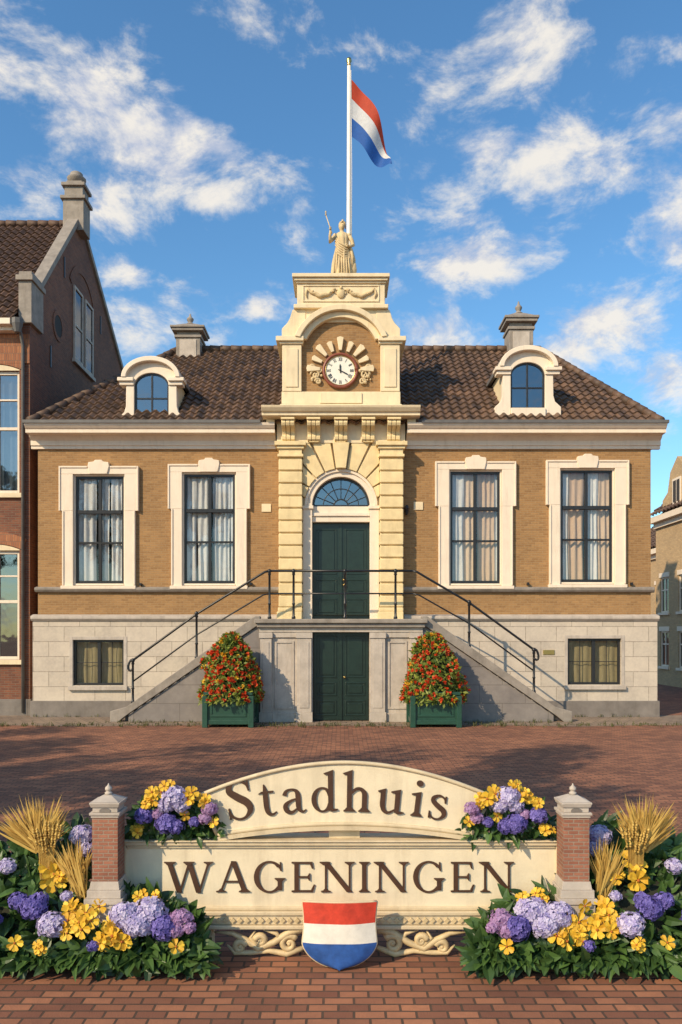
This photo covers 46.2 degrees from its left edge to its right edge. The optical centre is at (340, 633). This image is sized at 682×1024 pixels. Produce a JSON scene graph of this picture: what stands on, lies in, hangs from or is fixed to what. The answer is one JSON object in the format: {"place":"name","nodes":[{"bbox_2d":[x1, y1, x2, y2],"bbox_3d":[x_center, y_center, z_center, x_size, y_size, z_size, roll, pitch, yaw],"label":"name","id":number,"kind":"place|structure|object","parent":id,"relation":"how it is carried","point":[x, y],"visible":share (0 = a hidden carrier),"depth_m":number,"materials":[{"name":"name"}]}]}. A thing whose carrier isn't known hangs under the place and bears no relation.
{"place":"outdoors","nodes":[
{"label":"outdoors","id":0,"kind":"place"},
{"bbox_2d":[0,684,681,1023],"bbox_3d":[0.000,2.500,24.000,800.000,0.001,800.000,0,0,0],"label":"ground","id":1,"kind":"structure","parent":0,"point":[603,769],"depth_m":11.80,"materials":[{"name":"red brick"}]},
{"bbox_2d":[0,698,32,715],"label":"base course","id":2,"kind":"object","parent":1,"relation":"on","point":[10,707],"visible":0.34,"depth_m":24.24,"materials":[{"name":"stone"}]},
{"bbox_2d":[12,317,24,712],"bbox_3d":[-9.642,-3.500,23.993,0.314,11.800,0.515,0,0,22],"label":"rain pipe","id":3,"kind":"object","parent":2,"relation":"on","point":[17,324],"visible":1,"depth_m":24.18,"materials":[{"name":"metal"}]},
{"bbox_2d":[0,230,120,698],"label":"walls","id":4,"kind":"structure","parent":2,"relation":"on","point":[63,377],"depth_m":25.50,"materials":[{"name":"red brick"}]},
{"bbox_2d":[0,318,16,333],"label":"gutter","id":5,"kind":"object","parent":4,"relation":"attached to","point":[6,327],"visible":0.84,"depth_m":24.00,"materials":[{"name":"white paint"}]},
{"bbox_2d":[0,372,18,659],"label":"window frames","id":6,"kind":"structure","parent":4,"relation":"attached to","point":[9,552],"depth_m":24.38,"materials":[{"name":"white wood"}]},
{"bbox_2d":[0,365,20,664],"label":"stone bands","id":7,"kind":"object","parent":4,"relation":"attached to","point":[5,547],"visible":1,"depth_m":24.22,"materials":[{"name":"beige stone"}]},
{"bbox_2d":[0,334,29,548],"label":"brick arches","id":8,"kind":"structure","parent":4,"relation":"attached to","point":[10,349],"depth_m":24.27,"materials":[{"name":"brick"}]},
{"bbox_2d":[0,224,62,318],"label":"roof tiles","id":9,"kind":"object","parent":4,"relation":"attached to","point":[24,247],"visible":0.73,"depth_m":27.08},
{"bbox_2d":[0,220,62,226],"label":"ridge tiles","id":10,"kind":"object","parent":4,"relation":"attached to","point":[28,223],"visible":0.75,"depth_m":28.77,"materials":[{"name":"brown ceramic"}]},
{"bbox_2d":[0,291,91,655],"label":"window glass","id":11,"kind":"object","parent":4,"relation":"attached to","point":[8,562],"visible":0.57,"depth_m":24.44,"materials":[{"name":"blue glass"}]},
{"bbox_2d":[52,310,63,341],"bbox_3d":[-9.450,-10.250,26.700,0.040,0.985,1.000,0,0,0],"label":"window frame","id":12,"kind":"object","parent":4,"relation":"attached to","point":[55,313],"depth_m":26.58,"materials":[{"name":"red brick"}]},
{"bbox_2d":[55,315,61,337],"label":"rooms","id":13,"kind":"object","parent":4,"relation":"attached to","point":[58,326],"visible":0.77,"depth_m":26.72,"materials":[{"name":"glass"}]},
{"bbox_2d":[16,171,123,371],"bbox_3d":[-9.560,-13.030,30.300,0.900,7.260,12.400,0,0,0],"label":"gable coping","id":14,"kind":"object","parent":4,"relation":"attached to","point":[77,208],"visible":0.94,"depth_m":27.92,"materials":[{"name":"grey stone"}]},
{"bbox_2d":[50,257,100,367],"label":"wall anchors","id":15,"kind":"structure","parent":4,"relation":"attached to","point":[100,317],"depth_m":27.27,"materials":[{"name":"metal"}]},
{"bbox_2d":[69,266,95,310],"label":"relieving arch","id":16,"kind":"structure","parent":4,"relation":"attached to","point":[75,270],"depth_m":29.27,"materials":[{"name":"red brick"}]},
{"bbox_2d":[72,285,95,381],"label":"gable window frames","id":17,"kind":"structure","parent":4,"relation":"attached to","point":[82,368],"depth_m":29.06,"materials":[{"name":"wood"}]},
{"bbox_2d":[84,783,128,971],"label":"stone parts","id":18,"kind":"object","parent":1,"relation":"on","point":[110,893],"visible":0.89,"depth_m":5.91,"materials":[{"name":"beige stone"}]},
{"bbox_2d":[99,808,109,811],"bbox_3d":[-1.751,1.312,5.924,0.080,0.030,0.004,0,0,0],"label":"niche","id":19,"kind":"object","parent":18,"relation":"attached to","point":[104,810],"visible":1,"depth_m":5.92,"materials":[{"name":"stone"}]},
{"bbox_2d":[92,813,124,880],"bbox_3d":[-1.751,1.605,6.020,0.190,0.470,0.190,0,0,0],"label":"brick shaft","id":20,"kind":"object","parent":18,"relation":"on","point":[108,849],"visible":0.86,"depth_m":5.92,"materials":[{"name":"brick"}]},
{"bbox_2d":[0,779,225,981],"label":"flower bed","id":21,"kind":"object","parent":1,"relation":"on","point":[147,928],"visible":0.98,"depth_m":5.83,"materials":[{"name":"multicoloured plant"}]},
{"bbox_2d":[0,793,91,898],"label":"wheat sheaf","id":22,"kind":"object","parent":21,"relation":"on","point":[38,831],"visible":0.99,"depth_m":5.99,"materials":[{"name":"plant"}]},
{"bbox_2d":[197,631,267,727],"bbox_3d":[-2.975,1.208,21.796,1.948,2.584,1.944,0,0,0],"label":"flower planter","id":23,"kind":"object","parent":1,"relation":"on","point":[231,696],"visible":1,"depth_m":21.24,"materials":[{"name":"green paint"}]},
{"bbox_2d":[125,760,556,970],"bbox_3d":[0.000,1.746,6.143,3.460,1.520,0.514,0,0,0],"label":"town sign","id":24,"kind":"object","parent":1,"relation":"on","point":[342,893],"visible":0.79,"depth_m":6.20,"materials":[{"name":"stone"}]},
{"bbox_2d":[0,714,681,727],"bbox_3d":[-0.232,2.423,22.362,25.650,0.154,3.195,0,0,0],"label":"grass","id":25,"kind":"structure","parent":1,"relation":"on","point":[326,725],"depth_m":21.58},
{"bbox_2d":[22,273,668,721],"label":"town hall","id":26,"kind":"structure","parent":1,"relation":"on","point":[336,499],"depth_m":23.91,"materials":[{"name":"brown brick"}]},
{"bbox_2d":[135,374,168,411],"bbox_3d":[-5.720,-7.162,24.222,1.040,1.392,0.075,0,0,0],"label":"dormer window frame","id":27,"kind":"structure","parent":26,"relation":"in","point":[151,375],"depth_m":24.19,"materials":[{"name":"black paint"}]},
{"bbox_2d":[313,523,368,719],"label":"entrance doors","id":28,"kind":"structure","parent":26,"relation":"in","point":[336,546],"depth_m":24.09,"materials":[{"name":"green paint"}]},
{"bbox_2d":[325,211,356,272],"bbox_3d":[0.020,-11.646,24.196,0.868,2.028,0.895,0,0,22],"label":"statue","id":29,"kind":"object","parent":26,"relation":"on","point":[344,260],"visible":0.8,"depth_m":24.06,"materials":[{"name":"stone"}]},
{"bbox_2d":[74,471,619,684],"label":"window frames","id":30,"kind":"structure","parent":26,"relation":"in","point":[585,507],"depth_m":24.05,"materials":[{"name":"black paint"}]},
{"bbox_2d":[346,57,391,244],"bbox_3d":[0.878,-13.810,25.140,1.434,8.620,0.534,0,0,0],"label":"flagpole","id":31,"kind":"object","parent":26,"relation":"on","point":[364,127],"visible":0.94,"depth_m":25.11,"materials":[{"name":"white metal"}]},
{"bbox_2d":[511,363,543,407],"bbox_3d":[5.640,-7.484,24.222,1.040,1.392,0.075,0,0,0],"label":"dormer window frame","id":32,"kind":"structure","parent":26,"relation":"in","point":[526,364],"depth_m":24.19,"materials":[{"name":"black paint"}]},
{"bbox_2d":[399,630,470,727],"bbox_3d":[2.539,1.205,21.795,1.965,2.590,1.914,0,0,0],"label":"flower planter","id":33,"kind":"object","parent":1,"relation":"on","point":[433,692],"visible":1,"depth_m":21.19,"materials":[{"name":"green paint"}]},
{"bbox_2d":[454,779,681,984],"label":"flower bed","id":34,"kind":"object","parent":1,"relation":"on","point":[632,927],"visible":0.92,"depth_m":5.83,"materials":[{"name":"multicoloured plant"}]},
{"bbox_2d":[589,794,678,897],"bbox_3d":[2.215,1.586,6.045,0.820,0.804,0.248,0,0,-10],"label":"wheat sheaf","id":35,"kind":"object","parent":34,"relation":"on","point":[648,832],"visible":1,"depth_m":5.99,"materials":[{"name":"plant"}]},
{"bbox_2d":[549,783,597,971],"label":"stone parts","id":36,"kind":"object","parent":1,"relation":"on","point":[573,894],"visible":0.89,"depth_m":5.91,"materials":[{"name":"beige stone"}]},
{"bbox_2d":[557,813,588,880],"bbox_3d":[1.746,1.605,6.020,0.190,0.470,0.190,0,0,0],"label":"brick shaft","id":37,"kind":"object","parent":36,"relation":"on","point":[572,849],"visible":0.86,"depth_m":5.92,"materials":[{"name":"red brick"}]},
{"bbox_2d":[571,808,581,811],"bbox_3d":[1.746,1.312,5.924,0.080,0.030,0.004,0,0,0],"label":"niche","id":38,"kind":"object","parent":36,"relation":"attached to","point":[576,810],"visible":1,"depth_m":5.92,"materials":[{"name":"stone"}]},
{"bbox_2d":[0,715,681,725],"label":"pavement","id":39,"kind":"structure","parent":0,"point":[592,721],"depth_m":22.34,"materials":[{"name":"brick"}]},
{"bbox_2d":[0,0,681,527],"label":"sky","id":40,"kind":"structure","parent":0,"point":[534,147],"materials":[{"name":"blue"}]},
{"bbox_2d":[651,546,655,613],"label":"walls","id":41,"kind":"structure","parent":0,"point":[653,579],"depth_m":45.01,"materials":[{"name":"beige brick"}]},
{"bbox_2d":[651,527,655,547],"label":"roof tiles","id":42,"kind":"object","parent":41,"relation":"on","point":[653,537],"visible":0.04,"depth_m":47.74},
{"bbox_2d":[651,548,655,584],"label":"window frames","id":43,"kind":"structure","parent":41,"relation":"attached to","point":[653,553],"depth_m":44.42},
{"bbox_2d":[656,456,681,687],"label":"walls","id":44,"kind":"structure","parent":0,"point":[668,548],"depth_m":37.72,"materials":[{"name":"beige brick"}]},
{"bbox_2d":[651,476,681,670],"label":"window frames","id":45,"kind":"structure","parent":44,"relation":"attached to","point":[667,518],"depth_m":38.22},
{"bbox_2d":[651,499,681,515],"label":"roof tiles","id":46,"kind":"object","parent":44,"relation":"attached to","point":[661,508],"visible":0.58,"depth_m":37.77,"materials":[{"name":"brown ceramic"}]},
{"bbox_2d":[663,576,681,665],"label":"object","id":47,"kind":"object","parent":44,"relation":"attached to","point":[668,610],"visible":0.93,"depth_m":38.41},
{"bbox_2d":[673,478,679,502],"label":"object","id":48,"kind":"object","parent":44,"relation":"attached to","point":[676,490],"visible":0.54,"depth_m":36.96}
]}

